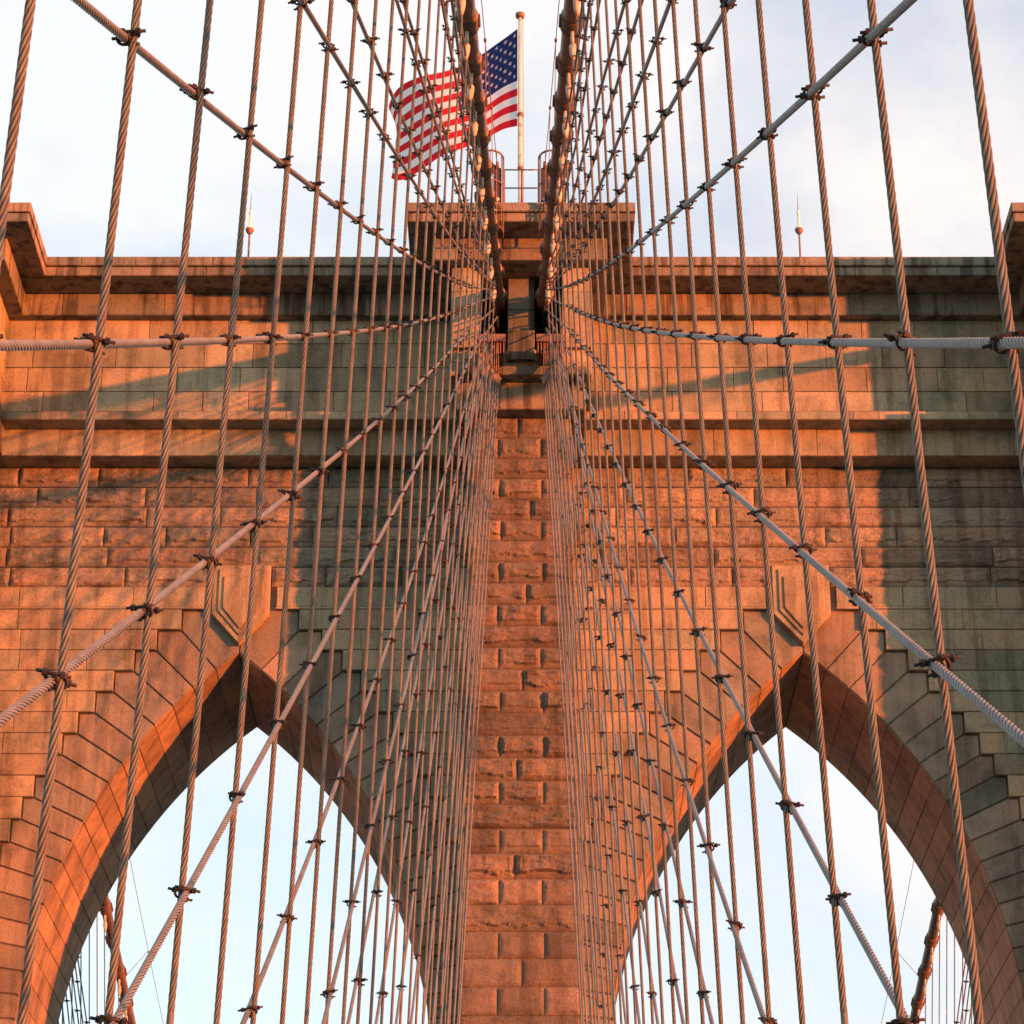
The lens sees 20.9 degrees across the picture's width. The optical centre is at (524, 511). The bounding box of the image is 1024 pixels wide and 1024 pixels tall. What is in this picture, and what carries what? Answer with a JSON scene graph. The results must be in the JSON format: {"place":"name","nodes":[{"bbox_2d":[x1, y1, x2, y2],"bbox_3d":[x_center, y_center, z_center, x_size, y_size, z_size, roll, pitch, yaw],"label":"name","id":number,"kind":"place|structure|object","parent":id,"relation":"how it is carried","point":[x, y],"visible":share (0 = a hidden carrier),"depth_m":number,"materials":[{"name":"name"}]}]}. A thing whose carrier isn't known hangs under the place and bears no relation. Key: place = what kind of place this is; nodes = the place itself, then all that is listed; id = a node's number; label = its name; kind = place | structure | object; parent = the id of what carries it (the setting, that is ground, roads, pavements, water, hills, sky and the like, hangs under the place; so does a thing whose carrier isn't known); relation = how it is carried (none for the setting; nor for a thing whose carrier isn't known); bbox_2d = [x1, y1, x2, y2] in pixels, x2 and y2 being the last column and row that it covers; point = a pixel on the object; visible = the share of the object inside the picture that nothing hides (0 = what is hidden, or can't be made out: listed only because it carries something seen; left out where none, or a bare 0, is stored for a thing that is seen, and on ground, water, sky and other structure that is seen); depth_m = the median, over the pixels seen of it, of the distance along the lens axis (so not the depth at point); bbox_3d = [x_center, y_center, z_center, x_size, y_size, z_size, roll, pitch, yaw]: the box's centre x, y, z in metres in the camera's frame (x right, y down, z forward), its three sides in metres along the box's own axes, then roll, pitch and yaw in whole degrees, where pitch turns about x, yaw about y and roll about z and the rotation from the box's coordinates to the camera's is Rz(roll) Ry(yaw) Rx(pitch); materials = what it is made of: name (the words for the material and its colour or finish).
{"place":"outdoors","nodes":[
{"label":"outdoors","id":0,"kind":"place"},
{"bbox_2d":[0,0,1023,1023],"label":"sky","id":1,"kind":"structure","parent":0,"point":[65,158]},
{"label":"river","id":2,"kind":"structure","parent":0,"visible":0},
{"bbox_2d":[0,202,1023,1023],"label":"stone tower","id":3,"kind":"structure","parent":2,"relation":"on","point":[520,960],"depth_m":77.66,"materials":[{"name":"stone"}]},
{"bbox_2d":[238,327,494,1023],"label":"stay rope","id":4,"kind":"object","parent":3,"relation":"attached to","point":[250,1007],"visible":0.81,"depth_m":29.38,"materials":[{"name":"metal"}]},
{"bbox_2d":[320,344,493,1023],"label":"stay rope","id":5,"kind":"object","parent":3,"relation":"attached to","point":[354,900],"visible":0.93,"depth_m":36.43,"materials":[{"name":"metal"}]},
{"bbox_2d":[346,352,481,1023],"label":"stay rope","id":6,"kind":"object","parent":3,"relation":"attached to","point":[357,980],"visible":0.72,"depth_m":40.69,"materials":[{"name":"metal"}]},
{"bbox_2d":[374,346,484,1023],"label":"stay rope","id":7,"kind":"object","parent":3,"relation":"attached to","point":[419,752],"visible":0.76,"depth_m":46.45,"materials":[{"name":"metal"}]},
{"bbox_2d":[395,358,485,1023],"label":"stay rope","id":8,"kind":"object","parent":3,"relation":"attached to","point":[411,891],"visible":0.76,"depth_m":50.78,"materials":[{"name":"metal"}]},
{"bbox_2d":[410,342,488,1023],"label":"stay rope","id":9,"kind":"object","parent":3,"relation":"attached to","point":[428,857],"visible":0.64,"depth_m":53.71,"materials":[{"name":"metal"}]},
{"bbox_2d":[424,349,489,1020],"bbox_3d":[-1.722,6.426,54.200,0.247,38.455,29.460,-1,-25,2],"label":"stay rope","id":10,"kind":"object","parent":3,"relation":"attached to","point":[433,906],"visible":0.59,"depth_m":57.73,"materials":[{"name":"metal"}]},
{"bbox_2d":[432,345,495,1023],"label":"stay rope","id":11,"kind":"object","parent":3,"relation":"attached to","point":[453,862],"visible":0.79,"depth_m":62.66,"materials":[{"name":"metal"}]},
{"bbox_2d":[447,349,497,1023],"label":"stay rope","id":12,"kind":"object","parent":3,"relation":"attached to","point":[457,886],"visible":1,"depth_m":65.80,"materials":[{"name":"metal"}]},
{"bbox_2d":[453,342,499,1023],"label":"stay rope","id":13,"kind":"object","parent":3,"relation":"attached to","point":[496,378],"visible":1,"depth_m":67.66,"materials":[{"name":"metal"}]},
{"bbox_2d":[458,342,501,1023],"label":"stay rope","id":14,"kind":"object","parent":3,"relation":"attached to","point":[498,380],"visible":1,"depth_m":69.26,"materials":[{"name":"metal"}]},
{"bbox_2d":[456,0,506,324],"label":"cable","id":15,"kind":"object","parent":3,"relation":"attached to","point":[471,21],"visible":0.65,"depth_m":62.55,"materials":[{"name":"paint"}]},
{"bbox_2d":[0,0,35,268],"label":"suspender rope","id":16,"kind":"object","parent":15,"relation":"hanging from","point":[16,106],"visible":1,"depth_m":11.22,"materials":[{"name":"metal"}]},
{"bbox_2d":[17,0,141,1023],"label":"suspender rope","id":17,"kind":"object","parent":15,"relation":"hanging from","point":[32,931],"visible":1,"depth_m":12.94,"materials":[{"name":"metal"}]},
{"bbox_2d":[104,0,213,1023],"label":"suspender rope","id":18,"kind":"object","parent":15,"relation":"hanging from","point":[123,867],"visible":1,"depth_m":15.48,"materials":[{"name":"metal"}]},
{"bbox_2d":[288,0,496,286],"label":"stay rope","id":19,"kind":"object","parent":15,"relation":"attached to","point":[332,49],"visible":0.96,"depth_m":30.27,"materials":[{"name":"metal"}]},
{"bbox_2d":[380,0,440,1023],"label":"suspender rope","id":20,"kind":"object","parent":15,"relation":"hanging from","point":[407,563],"visible":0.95,"depth_m":40.74,"materials":[{"name":"metal"}]},
{"bbox_2d":[346,0,492,284],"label":"stay rope","id":21,"kind":"object","parent":15,"relation":"attached to","point":[368,39],"visible":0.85,"depth_m":36.92,"materials":[{"name":"metal"}]},
{"bbox_2d":[395,0,495,279],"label":"stay rope","id":22,"kind":"object","parent":15,"relation":"attached to","point":[406,30],"visible":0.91,"depth_m":43.00,"materials":[{"name":"metal"}]},
{"bbox_2d":[515,11,524,201],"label":"flagpole","id":23,"kind":"object","parent":3,"relation":"on","point":[520,15],"visible":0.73,"depth_m":87.54,"materials":[{"name":"metal"}]},
{"bbox_2d":[389,29,517,179],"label":"flag","id":24,"kind":"object","parent":23,"relation":"attached to","point":[502,61],"visible":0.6,"depth_m":88.38,"materials":[{"name":"multicoloured fabric"}]},
{"bbox_2d":[535,0,585,324],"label":"cable","id":25,"kind":"object","parent":3,"relation":"attached to","point":[566,26],"visible":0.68,"depth_m":62.55,"materials":[{"name":"paint"}]},
{"bbox_2d":[546,0,631,274],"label":"stay rope","id":26,"kind":"object","parent":25,"relation":"attached to","point":[602,85],"visible":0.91,"depth_m":45.49,"materials":[{"name":"metal"}]},
{"bbox_2d":[545,0,678,285],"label":"stay rope","id":27,"kind":"object","parent":25,"relation":"attached to","point":[644,73],"visible":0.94,"depth_m":36.54,"materials":[{"name":"metal"}]},
{"bbox_2d":[549,0,736,285],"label":"stay rope","id":28,"kind":"object","parent":25,"relation":"attached to","point":[705,47],"visible":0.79,"depth_m":30.27,"materials":[{"name":"metal"}]},
{"bbox_2d":[545,0,916,290],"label":"stay rope","id":29,"kind":"object","parent":25,"relation":"attached to","point":[881,29],"visible":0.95,"depth_m":17.99,"materials":[{"name":"metal"}]},
{"bbox_2d":[802,0,904,1018],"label":"suspender rope","id":30,"kind":"object","parent":25,"relation":"hanging from","point":[887,879],"visible":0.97,"depth_m":15.48,"materials":[{"name":"metal"}]},
{"bbox_2d":[867,0,983,1023],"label":"suspender rope","id":31,"kind":"object","parent":25,"relation":"hanging from","point":[969,933],"visible":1,"depth_m":12.94,"materials":[{"name":"metal"}]},
{"bbox_2d":[963,0,1023,495],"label":"suspender rope","id":32,"kind":"object","parent":25,"relation":"hanging from","point":[995,224],"visible":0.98,"depth_m":11.01,"materials":[{"name":"metal"}]},
{"bbox_2d":[540,342,582,1023],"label":"stay rope","id":33,"kind":"object","parent":3,"relation":"attached to","point":[543,380],"visible":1,"depth_m":69.31,"materials":[{"name":"metal"}]},
{"bbox_2d":[542,342,587,1023],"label":"stay rope","id":34,"kind":"object","parent":3,"relation":"attached to","point":[545,379],"visible":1,"depth_m":67.65,"materials":[{"name":"metal"}]},
{"bbox_2d":[544,349,592,1023],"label":"stay rope","id":35,"kind":"object","parent":3,"relation":"attached to","point":[584,911],"visible":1,"depth_m":65.77,"materials":[{"name":"metal"}]},
{"bbox_2d":[546,349,606,1023],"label":"stay rope","id":36,"kind":"object","parent":3,"relation":"attached to","point":[587,876],"visible":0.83,"depth_m":62.64,"materials":[{"name":"metal"}]},
{"bbox_2d":[552,358,613,1021],"bbox_3d":[1.502,6.426,54.200,0.231,38.455,29.460,1,-25,-2],"label":"stay rope","id":37,"kind":"object","parent":3,"relation":"attached to","point":[605,905],"visible":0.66,"depth_m":57.36,"materials":[{"name":"metal"}]},
{"bbox_2d":[553,342,626,1023],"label":"stay rope","id":38,"kind":"object","parent":3,"relation":"attached to","point":[609,856],"visible":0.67,"depth_m":53.74,"materials":[{"name":"metal"}]},
{"bbox_2d":[559,360,640,1023],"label":"stay rope","id":39,"kind":"object","parent":3,"relation":"attached to","point":[623,890],"visible":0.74,"depth_m":50.38,"materials":[{"name":"metal"}]},
{"bbox_2d":[559,346,658,1023],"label":"stay rope","id":40,"kind":"object","parent":3,"relation":"attached to","point":[628,823],"visible":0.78,"depth_m":46.52,"materials":[{"name":"metal"}]},
{"bbox_2d":[559,344,684,1023],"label":"stay rope","id":41,"kind":"object","parent":3,"relation":"attached to","point":[659,889],"visible":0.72,"depth_m":40.82,"materials":[{"name":"metal"}]},
{"bbox_2d":[551,346,713,1023],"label":"stay rope","id":42,"kind":"object","parent":3,"relation":"attached to","point":[682,900],"visible":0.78,"depth_m":36.35,"materials":[{"name":"metal"}]},
{"bbox_2d":[910,896,943,1023],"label":"cable","id":43,"kind":"object","parent":3,"relation":"attached to","point":[931,940],"visible":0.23,"depth_m":107.31,"materials":[{"name":"paint"}]},
{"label":"roadway deck","id":44,"kind":"structure","parent":0,"visible":0},
{"bbox_2d":[457,280,496,1023],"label":"suspender rope","id":45,"kind":"object","parent":44,"relation":"on","point":[493,293],"visible":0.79,"depth_m":69.88,"materials":[{"name":"metal"}]},
{"bbox_2d":[545,280,583,1023],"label":"suspender rope","id":46,"kind":"object","parent":44,"relation":"on","point":[547,293],"visible":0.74,"depth_m":69.87,"materials":[{"name":"metal"}]},
{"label":"promenade deck","id":47,"kind":"structure","parent":44,"relation":"on","visible":0},
{"bbox_2d":[166,0,264,1023],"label":"suspender rope","id":48,"kind":"object","parent":47,"relation":"attached to","point":[202,658],"visible":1,"depth_m":18.03,"materials":[{"name":"metal"}]},
{"bbox_2d":[0,297,491,355],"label":"stay rope","id":49,"kind":"object","parent":47,"relation":"attached to","point":[88,342],"visible":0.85,"depth_m":15.99,"materials":[{"name":"metal"}]},
{"bbox_2d":[0,306,497,726],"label":"stay rope","id":50,"kind":"object","parent":47,"relation":"attached to","point":[48,683],"visible":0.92,"depth_m":16.44,"materials":[{"name":"metal"}]},
{"bbox_2d":[213,4,302,1023],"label":"suspender rope","id":51,"kind":"object","parent":47,"relation":"attached to","point":[229,864],"visible":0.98,"depth_m":20.53,"materials":[{"name":"metal"}]},
{"bbox_2d":[71,0,491,290],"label":"stay rope","id":52,"kind":"object","parent":47,"relation":"attached to","point":[125,36],"visible":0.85,"depth_m":18.08,"materials":[{"name":"metal"}]},
{"bbox_2d":[250,0,333,1023],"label":"suspender rope","id":53,"kind":"object","parent":47,"relation":"attached to","point":[287,577],"visible":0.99,"depth_m":23.05,"materials":[{"name":"metal"}]},
{"bbox_2d":[90,316,498,1023],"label":"stay rope","id":54,"kind":"object","parent":47,"relation":"attached to","point":[152,954],"visible":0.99,"depth_m":20.11,"materials":[{"name":"metal"}]},
{"bbox_2d":[280,0,357,1023],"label":"suspender rope","id":55,"kind":"object","parent":47,"relation":"attached to","point":[311,620],"visible":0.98,"depth_m":25.59,"materials":[{"name":"metal"}]},
{"bbox_2d":[304,0,377,1023],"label":"suspender rope","id":56,"kind":"object","parent":47,"relation":"attached to","point":[325,741],"visible":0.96,"depth_m":28.10,"materials":[{"name":"metal"}]},
{"bbox_2d":[325,0,394,1023],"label":"suspender rope","id":57,"kind":"object","parent":47,"relation":"attached to","point":[337,849],"visible":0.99,"depth_m":30.71,"materials":[{"name":"metal"}]},
{"bbox_2d":[341,0,408,1023],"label":"suspender rope","id":58,"kind":"object","parent":47,"relation":"attached to","point":[343,1017],"visible":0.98,"depth_m":33.20,"materials":[{"name":"metal"}]},
{"bbox_2d":[356,0,420,1023],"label":"suspender rope","id":59,"kind":"object","parent":47,"relation":"attached to","point":[386,548],"visible":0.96,"depth_m":35.67,"materials":[{"name":"metal"}]},
{"bbox_2d":[369,0,430,1023],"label":"suspender rope","id":60,"kind":"object","parent":47,"relation":"on","point":[397,556],"visible":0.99,"depth_m":38.19,"materials":[{"name":"metal"}]},
{"bbox_2d":[390,0,448,1023],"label":"suspender rope","id":61,"kind":"object","parent":47,"relation":"on","point":[415,587],"visible":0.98,"depth_m":43.19,"materials":[{"name":"metal"}]},
{"bbox_2d":[399,1,455,1023],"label":"suspender rope","id":62,"kind":"object","parent":47,"relation":"on","point":[423,594],"visible":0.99,"depth_m":45.75,"materials":[{"name":"metal"}]},
{"bbox_2d":[407,0,465,1023],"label":"suspender rope","id":63,"kind":"object","parent":47,"relation":"on","point":[462,3],"visible":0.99,"depth_m":48.31,"materials":[{"name":"metal"}]},
{"bbox_2d":[415,31,469,1023],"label":"suspender rope","id":64,"kind":"object","parent":47,"relation":"on","point":[467,45],"visible":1,"depth_m":50.89,"materials":[{"name":"metal"}]},
{"bbox_2d":[422,73,473,1023],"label":"suspender rope","id":65,"kind":"object","parent":47,"relation":"on","point":[470,92],"visible":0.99,"depth_m":53.19,"materials":[{"name":"metal"}]},
{"bbox_2d":[428,111,477,1023],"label":"suspender rope","id":66,"kind":"object","parent":47,"relation":"on","point":[475,126],"visible":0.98,"depth_m":55.59,"materials":[{"name":"metal"}]},
{"bbox_2d":[434,146,481,1023],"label":"suspender rope","id":67,"kind":"object","parent":47,"relation":"on","point":[477,167],"visible":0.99,"depth_m":58.15,"materials":[{"name":"metal"}]},
{"bbox_2d":[439,177,484,1023],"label":"suspender rope","id":68,"kind":"object","parent":47,"relation":"on","point":[482,192],"visible":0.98,"depth_m":60.40,"materials":[{"name":"metal"}]},
{"bbox_2d":[432,342,491,1023],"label":"stay rope","id":69,"kind":"object","parent":47,"relation":"attached to","point":[442,912],"visible":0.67,"depth_m":59.84,"materials":[{"name":"metal"}]},
{"bbox_2d":[444,206,487,1023],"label":"suspender rope","id":70,"kind":"object","parent":47,"relation":"on","point":[484,225],"visible":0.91,"depth_m":63.05,"materials":[{"name":"metal"}]},
{"bbox_2d":[449,233,490,1023],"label":"suspender rope","id":71,"kind":"object","parent":47,"relation":"on","point":[487,248],"visible":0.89,"depth_m":65.85,"materials":[{"name":"metal"}]},
{"bbox_2d":[453,257,493,1010],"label":"suspender rope","id":72,"kind":"object","parent":47,"relation":"on","point":[490,274],"visible":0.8,"depth_m":68.42,"materials":[{"name":"metal"}]},
{"bbox_2d":[548,257,587,1021],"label":"suspender rope","id":73,"kind":"object","parent":47,"relation":"on","point":[550,271],"visible":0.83,"depth_m":68.37,"materials":[{"name":"metal"}]},
{"bbox_2d":[550,233,590,1023],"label":"suspender rope","id":74,"kind":"object","parent":47,"relation":"on","point":[552,245],"visible":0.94,"depth_m":65.89,"materials":[{"name":"metal"}]},
{"bbox_2d":[553,206,595,1023],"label":"suspender rope","id":75,"kind":"object","parent":47,"relation":"on","point":[555,221],"visible":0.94,"depth_m":63.09,"materials":[{"name":"metal"}]},
{"bbox_2d":[548,345,606,1023],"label":"stay rope","id":76,"kind":"object","parent":47,"relation":"attached to","point":[595,897],"visible":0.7,"depth_m":59.74,"materials":[{"name":"metal"}]},
{"bbox_2d":[556,178,599,1021],"bbox_3d":[1.432,8.765,57.029,1.421,36.638,0.225,0,-25,0],"label":"suspender rope","id":77,"kind":"object","parent":47,"relation":"on","point":[559,198],"visible":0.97,"depth_m":60.46,"materials":[{"name":"metal"}]},
{"bbox_2d":[559,145,604,1023],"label":"suspender rope","id":78,"kind":"object","parent":47,"relation":"on","point":[561,161],"visible":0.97,"depth_m":58.14,"materials":[{"name":"metal"}]},
{"bbox_2d":[562,111,610,1023],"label":"suspender rope","id":79,"kind":"object","parent":47,"relation":"on","point":[565,132],"visible":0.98,"depth_m":55.66,"materials":[{"name":"metal"}]},
{"bbox_2d":[565,73,615,1023],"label":"suspender rope","id":80,"kind":"object","parent":47,"relation":"on","point":[567,87],"visible":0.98,"depth_m":53.16,"materials":[{"name":"metal"}]},
{"bbox_2d":[569,31,622,1023],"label":"suspender rope","id":81,"kind":"object","parent":47,"relation":"on","point":[572,48],"visible":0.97,"depth_m":50.88,"materials":[{"name":"metal"}]},
{"bbox_2d":[573,0,629,1023],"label":"suspender rope","id":82,"kind":"object","parent":47,"relation":"on","point":[577,5],"visible":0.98,"depth_m":48.30,"materials":[{"name":"metal"}]},
{"bbox_2d":[582,1,636,1023],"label":"suspender rope","id":83,"kind":"object","parent":47,"relation":"on","point":[613,588],"visible":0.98,"depth_m":45.65,"materials":[{"name":"metal"}]},
{"bbox_2d":[589,4,644,1023],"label":"suspender rope","id":84,"kind":"object","parent":47,"relation":"on","point":[620,585],"visible":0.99,"depth_m":43.20,"materials":[{"name":"metal"}]},
{"bbox_2d":[596,0,653,1023],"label":"suspender rope","id":85,"kind":"object","parent":47,"relation":"on","point":[628,572],"visible":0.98,"depth_m":40.69,"materials":[{"name":"metal"}]},
{"bbox_2d":[605,0,664,1023],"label":"suspender rope","id":86,"kind":"object","parent":47,"relation":"on","point":[637,566],"visible":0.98,"depth_m":38.16,"materials":[{"name":"metal"}]},
{"bbox_2d":[614,0,675,1023],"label":"suspender rope","id":87,"kind":"object","parent":47,"relation":"on","point":[647,561],"visible":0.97,"depth_m":35.62,"materials":[{"name":"metal"}]},
{"bbox_2d":[625,1,689,1023],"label":"suspender rope","id":88,"kind":"object","parent":47,"relation":"on","point":[659,554],"visible":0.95,"depth_m":33.13,"materials":[{"name":"metal"}]},
{"bbox_2d":[545,328,777,1023],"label":"stay rope","id":89,"kind":"object","parent":47,"relation":"attached to","point":[762,1018],"visible":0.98,"depth_m":29.38,"materials":[{"name":"metal"}]},
{"bbox_2d":[638,0,704,1023],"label":"suspender rope","id":90,"kind":"object","parent":47,"relation":"attached to","point":[693,870],"visible":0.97,"depth_m":30.61,"materials":[{"name":"metal"}]},
{"bbox_2d":[653,0,722,1023],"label":"suspender rope","id":91,"kind":"object","parent":47,"relation":"attached to","point":[702,734],"visible":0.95,"depth_m":28.09,"materials":[{"name":"metal"}]},
{"bbox_2d":[671,0,745,1023],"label":"suspender rope","id":92,"kind":"object","parent":47,"relation":"attached to","point":[713,598],"visible":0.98,"depth_m":25.59,"materials":[{"name":"metal"}]},
{"bbox_2d":[693,0,771,1023],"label":"suspender rope","id":93,"kind":"object","parent":47,"relation":"attached to","point":[737,583],"visible":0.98,"depth_m":23.01,"materials":[{"name":"metal"}]},
{"bbox_2d":[546,316,924,1023],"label":"stay rope","id":94,"kind":"object","parent":47,"relation":"attached to","point":[844,906],"visible":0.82,"depth_m":20.39,"materials":[{"name":"metal"}]},
{"bbox_2d":[721,0,805,1023],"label":"suspender rope","id":95,"kind":"object","parent":47,"relation":"attached to","point":[792,893],"visible":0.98,"depth_m":20.48,"materials":[{"name":"metal"}]},
{"bbox_2d":[542,307,1023,746],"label":"stay rope","id":96,"kind":"object","parent":47,"relation":"attached to","point":[934,664],"visible":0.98,"depth_m":15.45,"materials":[{"name":"metal"}]},
{"bbox_2d":[544,295,1023,355],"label":"stay rope","id":97,"kind":"object","parent":47,"relation":"attached to","point":[998,341],"visible":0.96,"depth_m":14.89,"materials":[{"name":"metal"}]},
{"bbox_2d":[756,0,848,1023],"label":"suspender rope","id":98,"kind":"object","parent":47,"relation":"attached to","point":[814,666],"visible":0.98,"depth_m":18.01,"materials":[{"name":"metal"}]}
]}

